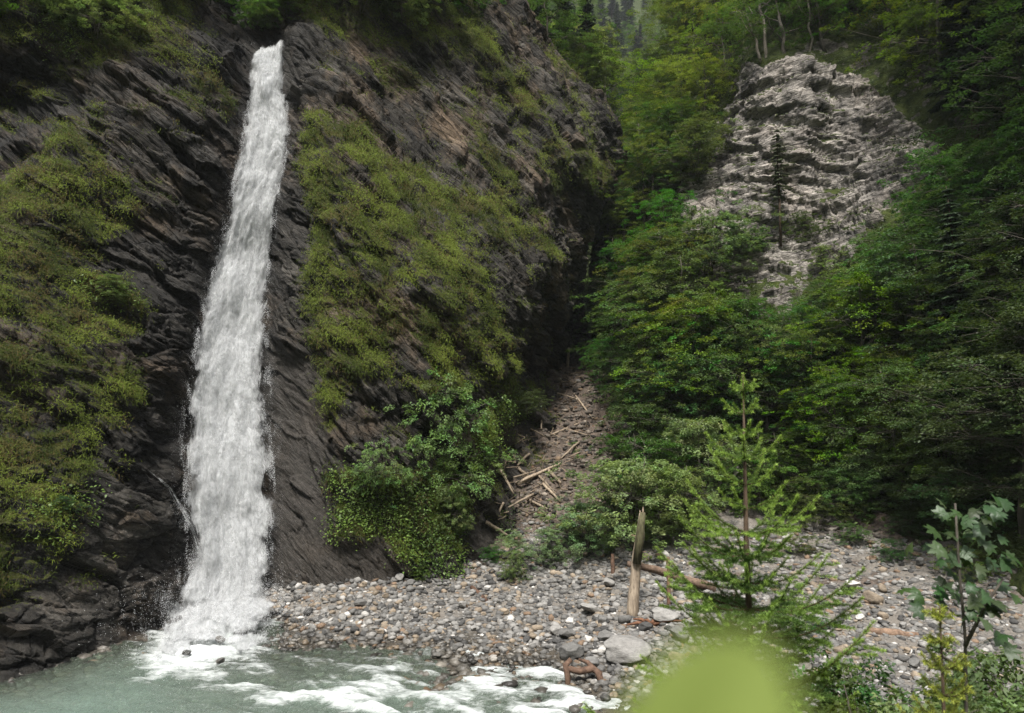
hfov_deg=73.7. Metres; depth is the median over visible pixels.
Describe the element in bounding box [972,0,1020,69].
spruce tree
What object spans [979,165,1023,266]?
broadleaf tree
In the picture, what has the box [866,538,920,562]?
leafy shrub
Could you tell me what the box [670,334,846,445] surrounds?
broadleaf tree
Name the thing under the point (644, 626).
stone
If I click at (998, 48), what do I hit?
broadleaf tree
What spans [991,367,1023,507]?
broadleaf tree
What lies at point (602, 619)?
stone
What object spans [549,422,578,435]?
driftwood log
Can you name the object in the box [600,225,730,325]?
broadleaf tree
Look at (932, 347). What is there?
broadleaf tree
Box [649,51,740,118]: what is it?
broadleaf tree
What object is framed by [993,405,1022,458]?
broadleaf tree
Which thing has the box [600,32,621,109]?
spruce tree
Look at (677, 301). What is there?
broadleaf tree
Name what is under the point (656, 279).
broadleaf tree
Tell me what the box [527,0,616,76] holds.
broadleaf tree
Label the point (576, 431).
driftwood log
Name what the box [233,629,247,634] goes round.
stone
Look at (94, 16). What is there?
leafy shrub
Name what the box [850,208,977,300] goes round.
broadleaf tree
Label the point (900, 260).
broadleaf tree
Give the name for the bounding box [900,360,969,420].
leafy shrub
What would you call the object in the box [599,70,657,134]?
broadleaf tree
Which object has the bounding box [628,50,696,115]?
broadleaf tree
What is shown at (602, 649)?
stone
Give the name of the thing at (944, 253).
broadleaf tree
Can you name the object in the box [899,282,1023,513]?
broadleaf tree
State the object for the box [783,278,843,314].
leafy shrub
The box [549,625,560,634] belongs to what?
stone
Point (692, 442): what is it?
leafy shrub
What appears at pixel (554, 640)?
stone
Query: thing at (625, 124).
broadleaf tree
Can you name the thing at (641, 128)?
broadleaf tree
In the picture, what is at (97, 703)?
river
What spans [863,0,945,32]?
broadleaf tree
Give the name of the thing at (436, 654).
stone
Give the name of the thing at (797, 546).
leafy shrub
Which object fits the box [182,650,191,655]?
stone
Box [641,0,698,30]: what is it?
broadleaf tree
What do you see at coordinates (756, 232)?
leafy shrub
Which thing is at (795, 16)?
broadleaf tree
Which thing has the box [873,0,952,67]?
broadleaf tree
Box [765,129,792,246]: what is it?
spruce tree
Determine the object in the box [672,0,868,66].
broadleaf tree
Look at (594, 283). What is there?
broadleaf tree
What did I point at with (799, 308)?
broadleaf tree
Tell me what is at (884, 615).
stone
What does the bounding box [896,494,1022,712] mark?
maple sapling
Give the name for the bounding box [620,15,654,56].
broadleaf tree
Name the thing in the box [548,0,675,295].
hill
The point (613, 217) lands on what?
broadleaf tree
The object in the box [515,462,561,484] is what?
driftwood log
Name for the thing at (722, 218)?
broadleaf tree
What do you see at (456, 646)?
stone
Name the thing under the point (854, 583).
stone
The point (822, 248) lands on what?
leafy shrub
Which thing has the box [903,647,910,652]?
stone
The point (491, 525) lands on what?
driftwood log
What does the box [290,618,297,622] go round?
stone
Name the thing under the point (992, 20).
spruce tree
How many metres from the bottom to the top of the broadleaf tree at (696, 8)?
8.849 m
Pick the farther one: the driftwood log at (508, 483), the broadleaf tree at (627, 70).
the broadleaf tree at (627, 70)
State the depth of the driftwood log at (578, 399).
51.42 m
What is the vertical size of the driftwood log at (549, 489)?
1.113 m
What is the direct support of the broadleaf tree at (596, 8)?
on the hill
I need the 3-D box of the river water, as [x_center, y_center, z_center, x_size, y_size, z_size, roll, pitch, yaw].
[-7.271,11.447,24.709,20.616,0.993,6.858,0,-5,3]
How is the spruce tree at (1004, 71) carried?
on the hillside
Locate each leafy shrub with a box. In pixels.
[0,0,90,25]
[6,493,89,525]
[31,0,154,40]
[83,271,135,301]
[209,0,242,3]
[216,0,320,29]
[221,0,281,30]
[313,0,357,6]
[340,440,421,509]
[380,0,457,30]
[383,367,525,508]
[408,565,435,580]
[427,483,476,538]
[432,0,505,17]
[476,544,506,562]
[488,525,572,568]
[497,549,537,580]
[514,388,554,414]
[534,446,712,559]
[539,492,637,562]
[549,430,725,522]
[553,27,646,109]
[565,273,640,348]
[568,402,704,476]
[581,171,602,195]
[586,249,605,279]
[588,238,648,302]
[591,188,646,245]
[598,455,731,544]
[630,422,732,488]
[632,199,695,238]
[637,415,774,513]
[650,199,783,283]
[697,451,814,517]
[719,220,763,255]
[722,425,849,491]
[727,224,773,253]
[758,304,796,334]
[760,476,867,527]
[762,418,881,481]
[773,209,834,244]
[775,535,825,555]
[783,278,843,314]
[788,641,912,711]
[793,0,861,16]
[800,242,857,272]
[800,464,895,520]
[802,666,941,712]
[807,614,834,634]
[813,446,924,510]
[824,262,855,286]
[827,521,873,544]
[832,224,920,265]
[853,434,963,500]
[857,390,1019,502]
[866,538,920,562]
[868,640,1023,712]
[869,673,1023,712]
[873,459,1013,527]
[879,510,944,540]
[883,186,936,227]
[885,471,1020,543]
[889,295,955,355]
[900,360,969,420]
[929,544,1008,583]
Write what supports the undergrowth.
on the cliff
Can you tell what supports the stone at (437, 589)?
on the ground at (648, 544)
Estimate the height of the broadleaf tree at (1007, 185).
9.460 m
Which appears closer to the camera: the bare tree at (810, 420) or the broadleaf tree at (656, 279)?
the bare tree at (810, 420)
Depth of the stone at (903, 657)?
21.47 m
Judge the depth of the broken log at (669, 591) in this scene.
28.98 m
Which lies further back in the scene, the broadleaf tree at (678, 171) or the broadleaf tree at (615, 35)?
the broadleaf tree at (615, 35)
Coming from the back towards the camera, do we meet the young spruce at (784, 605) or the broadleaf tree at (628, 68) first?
the broadleaf tree at (628, 68)
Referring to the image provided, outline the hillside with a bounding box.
[585,0,1023,596]
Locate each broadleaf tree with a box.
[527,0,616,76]
[547,2,576,22]
[566,43,683,146]
[566,309,729,422]
[568,262,717,385]
[571,308,624,368]
[574,0,607,18]
[575,20,626,53]
[576,336,630,390]
[577,18,619,87]
[578,221,724,362]
[583,272,606,312]
[587,245,668,311]
[588,193,658,248]
[588,244,776,375]
[592,321,728,452]
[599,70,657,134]
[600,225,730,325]
[608,303,808,435]
[609,132,677,229]
[613,96,668,167]
[613,218,705,289]
[614,47,638,91]
[614,124,689,217]
[614,352,769,449]
[616,118,676,199]
[617,58,646,91]
[617,108,653,150]
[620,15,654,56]
[620,76,650,116]
[620,96,724,177]
[621,70,702,144]
[622,22,672,60]
[622,188,737,268]
[625,0,719,74]
[625,297,842,440]
[626,38,693,107]
[626,92,717,176]
[626,293,769,408]
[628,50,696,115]
[629,106,743,187]
[632,47,730,131]
[634,292,769,411]
[635,3,657,21]
[637,9,665,39]
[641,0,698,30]
[641,0,721,75]
[641,133,721,208]
[642,31,674,56]
[649,0,771,86]
[649,5,699,54]
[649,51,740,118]
[649,308,784,398]
[651,0,715,39]
[651,296,842,421]
[670,287,770,377]
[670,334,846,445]
[672,0,753,39]
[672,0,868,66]
[683,286,799,362]
[710,318,849,418]
[718,0,880,52]
[733,301,866,393]
[738,322,891,438]
[763,370,917,473]
[766,280,884,345]
[768,272,958,432]
[769,217,1023,383]
[775,263,947,384]
[790,360,991,506]
[803,259,914,349]
[809,341,951,453]
[814,0,911,41]
[818,0,1000,90]
[829,343,956,453]
[835,241,942,332]
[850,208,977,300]
[850,209,1010,317]
[857,376,1021,486]
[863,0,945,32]
[863,304,1023,538]
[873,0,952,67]
[873,314,1018,449]
[877,143,1003,226]
[882,246,1023,399]
[884,217,1023,369]
[888,126,1023,284]
[892,164,1001,257]
[893,304,1023,425]
[897,0,1023,80]
[897,191,1023,353]
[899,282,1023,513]
[900,207,1023,334]
[909,2,1023,189]
[911,207,1023,304]
[912,151,966,195]
[913,134,1016,202]
[915,132,1023,227]
[930,107,1023,245]
[931,80,1023,246]
[943,132,1023,227]
[945,357,1022,476]
[946,254,1023,347]
[947,179,1023,379]
[951,23,1023,193]
[951,267,1023,370]
[954,358,1023,501]
[957,155,1023,296]
[965,326,1023,455]
[967,277,1023,353]
[971,0,1023,47]
[971,421,1023,491]
[975,311,1023,424]
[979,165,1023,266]
[980,121,1023,194]
[986,302,1023,444]
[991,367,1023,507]
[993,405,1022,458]
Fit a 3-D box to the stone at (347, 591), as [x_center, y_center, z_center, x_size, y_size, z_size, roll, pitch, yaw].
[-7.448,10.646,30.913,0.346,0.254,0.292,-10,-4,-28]
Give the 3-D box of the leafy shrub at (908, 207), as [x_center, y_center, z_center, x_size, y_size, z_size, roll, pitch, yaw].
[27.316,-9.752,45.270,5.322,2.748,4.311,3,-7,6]
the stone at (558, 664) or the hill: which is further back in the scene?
the hill
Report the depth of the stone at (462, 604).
30.15 m
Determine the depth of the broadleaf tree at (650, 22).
346.40 m
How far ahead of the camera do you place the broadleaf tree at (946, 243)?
39.09 m
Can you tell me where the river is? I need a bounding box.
[0,618,624,712]
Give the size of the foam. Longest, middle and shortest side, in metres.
1.187 x 0.806 x 0.594 m
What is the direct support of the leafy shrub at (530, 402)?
on the cliff
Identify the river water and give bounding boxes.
[0,641,602,712]
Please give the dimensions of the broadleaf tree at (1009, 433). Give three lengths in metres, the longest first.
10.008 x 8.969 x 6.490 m
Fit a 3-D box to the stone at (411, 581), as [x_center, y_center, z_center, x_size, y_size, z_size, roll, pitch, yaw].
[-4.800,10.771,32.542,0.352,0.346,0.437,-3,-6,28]
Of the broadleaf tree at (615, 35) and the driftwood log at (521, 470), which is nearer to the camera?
the driftwood log at (521, 470)
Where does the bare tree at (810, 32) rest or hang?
on the hillside
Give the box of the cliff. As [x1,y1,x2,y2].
[0,0,627,696]
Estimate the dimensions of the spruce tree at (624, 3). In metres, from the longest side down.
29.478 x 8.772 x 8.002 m
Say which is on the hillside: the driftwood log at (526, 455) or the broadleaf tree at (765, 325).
the broadleaf tree at (765, 325)
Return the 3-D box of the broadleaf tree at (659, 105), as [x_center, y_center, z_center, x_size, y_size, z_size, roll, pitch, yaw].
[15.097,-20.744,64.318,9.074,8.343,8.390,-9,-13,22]
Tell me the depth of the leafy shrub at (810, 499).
35.27 m
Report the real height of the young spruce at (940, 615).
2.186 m
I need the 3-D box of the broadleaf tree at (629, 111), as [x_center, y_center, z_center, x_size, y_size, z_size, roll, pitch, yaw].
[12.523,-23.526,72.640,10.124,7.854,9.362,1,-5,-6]
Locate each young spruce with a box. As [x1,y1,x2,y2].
[580,372,886,712]
[886,603,974,712]
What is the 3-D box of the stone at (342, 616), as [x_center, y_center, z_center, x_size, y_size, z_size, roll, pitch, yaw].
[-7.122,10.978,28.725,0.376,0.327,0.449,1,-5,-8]
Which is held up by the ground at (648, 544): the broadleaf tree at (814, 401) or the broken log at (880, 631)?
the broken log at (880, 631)
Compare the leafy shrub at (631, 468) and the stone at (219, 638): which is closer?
the stone at (219, 638)
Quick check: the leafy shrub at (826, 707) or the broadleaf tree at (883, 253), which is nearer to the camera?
the leafy shrub at (826, 707)
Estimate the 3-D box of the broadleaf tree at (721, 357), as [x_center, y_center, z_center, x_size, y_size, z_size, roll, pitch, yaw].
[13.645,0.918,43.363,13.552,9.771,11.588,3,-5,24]
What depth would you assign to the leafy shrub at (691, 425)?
38.40 m
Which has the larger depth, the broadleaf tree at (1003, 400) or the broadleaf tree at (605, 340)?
the broadleaf tree at (605, 340)
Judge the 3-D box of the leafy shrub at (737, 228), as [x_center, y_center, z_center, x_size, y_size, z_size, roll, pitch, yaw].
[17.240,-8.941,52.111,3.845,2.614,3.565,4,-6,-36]
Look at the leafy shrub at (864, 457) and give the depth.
35.25 m
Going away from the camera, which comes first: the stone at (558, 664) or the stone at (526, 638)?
the stone at (558, 664)
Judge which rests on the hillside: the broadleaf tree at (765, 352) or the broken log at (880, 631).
the broadleaf tree at (765, 352)
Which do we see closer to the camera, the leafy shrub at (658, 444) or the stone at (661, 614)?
the stone at (661, 614)
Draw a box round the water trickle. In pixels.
[152,473,198,550]
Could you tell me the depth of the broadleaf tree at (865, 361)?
37.75 m
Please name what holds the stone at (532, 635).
on the ground at (648, 544)
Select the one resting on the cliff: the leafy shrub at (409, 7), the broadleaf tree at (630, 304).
the leafy shrub at (409, 7)
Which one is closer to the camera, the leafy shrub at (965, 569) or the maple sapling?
the maple sapling
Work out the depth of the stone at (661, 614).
26.90 m
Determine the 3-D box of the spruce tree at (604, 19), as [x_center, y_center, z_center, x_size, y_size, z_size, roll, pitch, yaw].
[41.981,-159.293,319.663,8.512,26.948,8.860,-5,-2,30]
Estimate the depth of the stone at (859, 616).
25.06 m
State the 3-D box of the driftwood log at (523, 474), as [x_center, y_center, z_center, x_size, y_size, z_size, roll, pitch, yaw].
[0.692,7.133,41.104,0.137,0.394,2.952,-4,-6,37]
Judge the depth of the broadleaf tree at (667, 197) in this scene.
55.24 m
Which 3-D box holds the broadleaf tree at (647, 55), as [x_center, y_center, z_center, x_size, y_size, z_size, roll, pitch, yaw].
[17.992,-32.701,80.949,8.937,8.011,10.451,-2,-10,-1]
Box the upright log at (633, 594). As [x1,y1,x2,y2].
[626,508,646,616]
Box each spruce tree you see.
[531,0,557,44]
[551,0,584,78]
[571,5,578,30]
[576,0,615,111]
[596,0,608,37]
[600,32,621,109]
[606,0,616,18]
[606,19,619,79]
[612,2,628,57]
[620,0,635,20]
[621,0,635,34]
[627,29,642,73]
[637,24,643,70]
[640,0,649,8]
[642,39,650,69]
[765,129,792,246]
[920,0,1007,140]
[923,188,1014,445]
[937,0,998,94]
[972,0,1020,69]
[975,0,1002,27]
[978,0,1023,137]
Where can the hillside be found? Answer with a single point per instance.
(841, 132)
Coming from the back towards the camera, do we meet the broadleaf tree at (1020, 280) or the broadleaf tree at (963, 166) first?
the broadleaf tree at (963, 166)
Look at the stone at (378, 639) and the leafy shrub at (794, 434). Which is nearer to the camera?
the stone at (378, 639)
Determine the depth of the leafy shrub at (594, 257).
66.64 m
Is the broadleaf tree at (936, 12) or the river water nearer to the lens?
the river water
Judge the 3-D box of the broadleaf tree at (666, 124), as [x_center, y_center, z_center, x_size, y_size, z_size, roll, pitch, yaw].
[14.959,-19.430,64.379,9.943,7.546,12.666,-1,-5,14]
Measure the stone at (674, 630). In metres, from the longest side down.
0.778 x 0.757 x 0.430 m
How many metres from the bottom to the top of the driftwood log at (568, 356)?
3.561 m
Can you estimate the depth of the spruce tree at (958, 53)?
45.12 m
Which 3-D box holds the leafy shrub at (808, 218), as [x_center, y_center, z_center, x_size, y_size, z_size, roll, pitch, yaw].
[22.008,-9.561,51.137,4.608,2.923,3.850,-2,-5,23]
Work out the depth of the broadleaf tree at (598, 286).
58.00 m
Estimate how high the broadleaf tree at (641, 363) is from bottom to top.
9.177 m
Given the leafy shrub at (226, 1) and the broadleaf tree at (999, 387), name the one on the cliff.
the leafy shrub at (226, 1)
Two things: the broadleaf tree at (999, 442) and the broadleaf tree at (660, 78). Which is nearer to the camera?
the broadleaf tree at (999, 442)
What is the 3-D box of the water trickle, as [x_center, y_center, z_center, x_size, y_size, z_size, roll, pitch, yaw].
[-15.333,7.304,31.249,1.013,4.270,2.520,-3,-6,27]
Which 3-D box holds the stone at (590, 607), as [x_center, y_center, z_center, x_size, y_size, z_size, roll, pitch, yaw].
[3.421,10.752,29.100,1.172,0.328,0.830,26,-19,-12]
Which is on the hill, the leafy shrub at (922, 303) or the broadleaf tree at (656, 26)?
the broadleaf tree at (656, 26)
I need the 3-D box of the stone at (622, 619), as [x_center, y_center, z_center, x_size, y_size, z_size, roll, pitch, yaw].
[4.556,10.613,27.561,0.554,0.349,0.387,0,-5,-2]
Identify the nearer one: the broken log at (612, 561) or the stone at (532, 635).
the stone at (532, 635)
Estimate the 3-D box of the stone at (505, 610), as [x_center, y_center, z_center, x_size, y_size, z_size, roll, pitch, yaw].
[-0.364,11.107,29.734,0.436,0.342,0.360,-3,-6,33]
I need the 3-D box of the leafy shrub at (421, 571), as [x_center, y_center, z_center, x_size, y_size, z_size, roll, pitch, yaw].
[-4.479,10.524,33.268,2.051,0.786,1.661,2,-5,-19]
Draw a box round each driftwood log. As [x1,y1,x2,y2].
[485,520,507,535]
[499,469,513,493]
[508,493,534,507]
[513,471,535,477]
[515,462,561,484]
[517,447,535,465]
[517,467,528,475]
[526,498,551,511]
[538,475,555,493]
[542,482,559,501]
[546,469,560,483]
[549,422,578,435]
[561,441,579,458]
[563,428,587,435]
[566,347,570,367]
[573,393,592,418]
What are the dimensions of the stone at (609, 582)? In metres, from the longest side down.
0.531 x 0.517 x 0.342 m
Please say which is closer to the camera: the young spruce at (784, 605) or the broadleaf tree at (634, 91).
the young spruce at (784, 605)
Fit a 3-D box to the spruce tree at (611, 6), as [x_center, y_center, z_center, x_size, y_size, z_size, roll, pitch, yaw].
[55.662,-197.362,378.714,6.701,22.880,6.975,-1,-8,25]
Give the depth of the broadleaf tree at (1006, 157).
37.87 m
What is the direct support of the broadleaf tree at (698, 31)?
on the hillside
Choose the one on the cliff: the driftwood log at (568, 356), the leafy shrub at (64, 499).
the leafy shrub at (64, 499)
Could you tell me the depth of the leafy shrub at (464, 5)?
51.01 m
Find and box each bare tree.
[742,9,766,62]
[749,0,770,57]
[793,406,825,453]
[797,0,820,50]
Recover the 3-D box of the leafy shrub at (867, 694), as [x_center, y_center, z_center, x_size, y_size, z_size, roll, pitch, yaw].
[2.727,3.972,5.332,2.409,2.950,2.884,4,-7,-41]
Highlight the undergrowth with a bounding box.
[18,0,1023,586]
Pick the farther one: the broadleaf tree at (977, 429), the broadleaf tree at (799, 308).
the broadleaf tree at (799, 308)
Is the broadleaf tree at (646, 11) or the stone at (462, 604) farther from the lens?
the broadleaf tree at (646, 11)
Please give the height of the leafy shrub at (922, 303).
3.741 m
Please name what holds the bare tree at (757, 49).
on the hillside
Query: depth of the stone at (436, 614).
29.05 m
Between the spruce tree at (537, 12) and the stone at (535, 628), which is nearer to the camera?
the stone at (535, 628)
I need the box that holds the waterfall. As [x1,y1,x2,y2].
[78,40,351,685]
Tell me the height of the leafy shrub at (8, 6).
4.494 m
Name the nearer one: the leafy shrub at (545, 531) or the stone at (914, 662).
the stone at (914, 662)
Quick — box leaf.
[623,631,799,712]
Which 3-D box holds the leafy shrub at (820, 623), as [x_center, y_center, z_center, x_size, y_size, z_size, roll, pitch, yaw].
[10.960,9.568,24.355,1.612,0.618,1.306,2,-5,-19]
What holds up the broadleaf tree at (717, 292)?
on the hillside
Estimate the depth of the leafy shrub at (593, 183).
53.88 m
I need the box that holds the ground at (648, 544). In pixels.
[0,294,1023,712]
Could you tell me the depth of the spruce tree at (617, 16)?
300.83 m
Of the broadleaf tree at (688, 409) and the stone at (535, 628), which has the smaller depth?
the stone at (535, 628)
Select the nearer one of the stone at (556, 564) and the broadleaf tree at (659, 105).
the stone at (556, 564)
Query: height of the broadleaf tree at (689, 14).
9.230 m
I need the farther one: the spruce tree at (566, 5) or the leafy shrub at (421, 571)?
the spruce tree at (566, 5)
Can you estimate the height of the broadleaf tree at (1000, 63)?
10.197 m
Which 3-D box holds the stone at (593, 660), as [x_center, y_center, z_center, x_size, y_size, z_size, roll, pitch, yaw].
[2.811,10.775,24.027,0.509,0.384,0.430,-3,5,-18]
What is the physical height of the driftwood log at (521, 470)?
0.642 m
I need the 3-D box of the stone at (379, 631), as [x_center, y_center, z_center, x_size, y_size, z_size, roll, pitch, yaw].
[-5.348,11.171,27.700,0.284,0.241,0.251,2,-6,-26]
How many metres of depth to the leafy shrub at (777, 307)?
47.27 m
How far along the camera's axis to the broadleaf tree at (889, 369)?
34.18 m
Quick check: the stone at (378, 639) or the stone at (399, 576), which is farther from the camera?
the stone at (399, 576)
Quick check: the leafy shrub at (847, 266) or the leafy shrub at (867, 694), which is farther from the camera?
the leafy shrub at (847, 266)
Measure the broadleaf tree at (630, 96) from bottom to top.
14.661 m
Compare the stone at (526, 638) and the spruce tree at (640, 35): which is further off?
the spruce tree at (640, 35)
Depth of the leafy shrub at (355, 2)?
43.90 m
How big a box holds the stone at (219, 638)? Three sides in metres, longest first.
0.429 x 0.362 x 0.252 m
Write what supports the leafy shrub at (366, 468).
on the cliff
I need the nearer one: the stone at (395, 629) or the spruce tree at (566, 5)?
the stone at (395, 629)
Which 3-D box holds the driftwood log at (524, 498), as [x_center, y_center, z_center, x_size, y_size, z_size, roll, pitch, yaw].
[0.559,8.271,39.319,0.168,0.593,2.823,-3,-6,32]
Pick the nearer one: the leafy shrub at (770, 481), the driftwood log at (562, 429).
the leafy shrub at (770, 481)
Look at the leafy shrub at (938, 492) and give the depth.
30.44 m
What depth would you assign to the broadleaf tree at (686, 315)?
44.46 m
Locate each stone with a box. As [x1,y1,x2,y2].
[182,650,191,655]
[215,635,224,643]
[216,657,224,663]
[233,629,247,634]
[255,694,265,698]
[289,581,296,587]
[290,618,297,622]
[293,594,299,600]
[303,607,312,615]
[328,605,335,609]
[330,586,338,592]
[338,613,346,620]
[344,588,350,593]
[350,626,358,632]
[354,599,366,605]
[370,582,377,586]
[374,637,382,643]
[377,629,383,633]
[391,626,399,633]
[395,573,403,580]
[406,585,415,591]
[407,579,415,584]
[419,633,426,638]
[430,573,437,578]
[432,612,439,617]
[432,652,441,656]
[433,587,441,592]
[452,642,463,650]
[458,601,466,607]
[498,608,509,614]
[501,680,517,687]
[523,636,529,641]
[529,632,536,639]
[531,625,542,631]
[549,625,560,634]
[552,562,559,567]
[552,638,557,643]
[553,662,562,668]
[558,628,575,636]
[559,641,583,660]
[580,603,602,612]
[584,635,591,642]
[585,656,598,665]
[590,679,596,684]
[597,630,613,640]
[597,645,605,653]
[598,615,606,623]
[600,693,610,701]
[602,673,610,679]
[603,634,651,663]
[604,577,614,585]
[618,615,631,623]
[638,621,652,631]
[652,607,678,620]
[669,625,689,641]
[833,645,845,653]
[845,580,860,586]
[855,614,864,619]
[862,590,883,604]
[877,611,888,618]
[878,584,887,591]
[897,654,909,661]
[899,621,906,628]
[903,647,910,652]
[908,657,919,667]
[916,557,924,565]
[978,622,984,629]
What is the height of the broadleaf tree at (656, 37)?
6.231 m
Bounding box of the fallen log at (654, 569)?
[626,561,715,591]
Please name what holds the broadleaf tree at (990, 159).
on the hillside
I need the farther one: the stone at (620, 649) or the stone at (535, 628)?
the stone at (535, 628)
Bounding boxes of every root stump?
[563,657,602,684]
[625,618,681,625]
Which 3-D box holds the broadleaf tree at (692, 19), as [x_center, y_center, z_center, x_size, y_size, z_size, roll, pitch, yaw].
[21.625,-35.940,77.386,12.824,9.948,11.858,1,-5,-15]
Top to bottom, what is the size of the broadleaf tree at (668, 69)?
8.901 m
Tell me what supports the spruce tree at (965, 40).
on the hillside
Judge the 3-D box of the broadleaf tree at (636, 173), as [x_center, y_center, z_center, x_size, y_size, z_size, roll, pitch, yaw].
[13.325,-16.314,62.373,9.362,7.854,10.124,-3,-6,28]
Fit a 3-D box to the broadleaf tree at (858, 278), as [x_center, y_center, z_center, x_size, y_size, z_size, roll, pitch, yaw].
[20.530,-0.147,39.853,10.335,9.635,11.022,-1,-5,9]
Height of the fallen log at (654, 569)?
1.403 m
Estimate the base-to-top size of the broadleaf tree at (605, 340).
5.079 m
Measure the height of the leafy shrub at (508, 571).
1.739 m
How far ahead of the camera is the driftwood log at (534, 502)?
39.56 m
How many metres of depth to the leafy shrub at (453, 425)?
34.64 m
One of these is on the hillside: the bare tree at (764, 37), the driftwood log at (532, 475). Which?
the bare tree at (764, 37)
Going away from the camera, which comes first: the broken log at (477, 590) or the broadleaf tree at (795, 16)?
the broken log at (477, 590)
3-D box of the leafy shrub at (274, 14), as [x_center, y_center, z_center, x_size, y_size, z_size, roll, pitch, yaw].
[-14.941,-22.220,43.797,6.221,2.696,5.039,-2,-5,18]
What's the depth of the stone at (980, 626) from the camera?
23.69 m
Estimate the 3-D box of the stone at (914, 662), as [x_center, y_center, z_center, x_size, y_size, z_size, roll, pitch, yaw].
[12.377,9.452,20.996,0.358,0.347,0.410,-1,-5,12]
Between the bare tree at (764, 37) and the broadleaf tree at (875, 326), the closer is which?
the broadleaf tree at (875, 326)
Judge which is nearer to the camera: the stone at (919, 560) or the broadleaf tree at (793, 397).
the stone at (919, 560)
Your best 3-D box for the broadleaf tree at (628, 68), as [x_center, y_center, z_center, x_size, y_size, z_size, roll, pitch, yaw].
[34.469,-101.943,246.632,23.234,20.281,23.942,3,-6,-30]
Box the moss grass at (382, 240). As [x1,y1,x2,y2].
[0,0,626,607]
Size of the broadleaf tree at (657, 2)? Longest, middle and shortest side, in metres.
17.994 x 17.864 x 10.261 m
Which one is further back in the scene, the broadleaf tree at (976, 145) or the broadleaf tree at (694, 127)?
the broadleaf tree at (694, 127)
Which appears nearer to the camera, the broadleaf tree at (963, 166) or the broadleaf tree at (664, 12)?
the broadleaf tree at (963, 166)
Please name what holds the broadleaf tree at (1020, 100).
on the hillside
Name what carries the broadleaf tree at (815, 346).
on the hillside
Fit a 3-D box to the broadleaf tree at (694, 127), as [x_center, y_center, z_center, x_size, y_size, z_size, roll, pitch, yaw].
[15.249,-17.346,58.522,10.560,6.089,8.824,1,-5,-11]
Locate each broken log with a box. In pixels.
[470,585,488,601]
[610,554,614,573]
[666,557,670,604]
[869,627,918,636]
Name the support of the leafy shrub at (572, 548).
on the ground at (648, 544)
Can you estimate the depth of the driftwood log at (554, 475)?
41.66 m
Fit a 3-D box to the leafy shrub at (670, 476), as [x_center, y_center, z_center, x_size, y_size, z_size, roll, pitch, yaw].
[8.273,7.709,36.574,7.106,4.637,7.097,-3,-6,27]
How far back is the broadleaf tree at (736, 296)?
45.54 m
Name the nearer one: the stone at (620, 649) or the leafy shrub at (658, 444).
the stone at (620, 649)
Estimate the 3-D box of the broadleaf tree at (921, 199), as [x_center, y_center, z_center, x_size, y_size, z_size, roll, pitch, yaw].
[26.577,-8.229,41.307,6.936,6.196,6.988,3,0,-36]
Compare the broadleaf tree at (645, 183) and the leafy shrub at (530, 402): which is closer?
the leafy shrub at (530, 402)
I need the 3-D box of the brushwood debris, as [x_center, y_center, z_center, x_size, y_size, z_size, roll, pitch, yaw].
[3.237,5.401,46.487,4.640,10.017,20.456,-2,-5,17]
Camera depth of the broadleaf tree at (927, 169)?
41.69 m
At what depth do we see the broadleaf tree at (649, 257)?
53.87 m
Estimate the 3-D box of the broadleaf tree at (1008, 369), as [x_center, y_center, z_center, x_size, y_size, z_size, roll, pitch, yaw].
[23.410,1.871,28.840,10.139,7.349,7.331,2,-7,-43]
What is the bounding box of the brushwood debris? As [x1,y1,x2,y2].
[494,372,598,528]
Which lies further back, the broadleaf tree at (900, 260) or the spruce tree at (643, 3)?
the spruce tree at (643, 3)
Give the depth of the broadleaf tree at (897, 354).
37.11 m
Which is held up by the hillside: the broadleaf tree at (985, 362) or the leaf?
the broadleaf tree at (985, 362)
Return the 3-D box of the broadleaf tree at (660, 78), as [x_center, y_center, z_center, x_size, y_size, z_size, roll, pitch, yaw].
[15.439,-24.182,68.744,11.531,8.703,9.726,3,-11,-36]
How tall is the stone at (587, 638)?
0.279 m
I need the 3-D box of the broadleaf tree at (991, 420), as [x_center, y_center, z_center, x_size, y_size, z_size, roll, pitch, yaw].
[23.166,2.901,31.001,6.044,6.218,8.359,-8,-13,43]
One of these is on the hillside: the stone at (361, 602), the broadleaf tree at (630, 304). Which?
the broadleaf tree at (630, 304)
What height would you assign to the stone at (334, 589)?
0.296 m
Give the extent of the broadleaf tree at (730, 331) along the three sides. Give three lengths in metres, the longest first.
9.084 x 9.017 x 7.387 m
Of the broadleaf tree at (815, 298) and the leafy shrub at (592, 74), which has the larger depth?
the leafy shrub at (592, 74)
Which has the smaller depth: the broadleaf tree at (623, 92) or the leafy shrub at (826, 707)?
the leafy shrub at (826, 707)

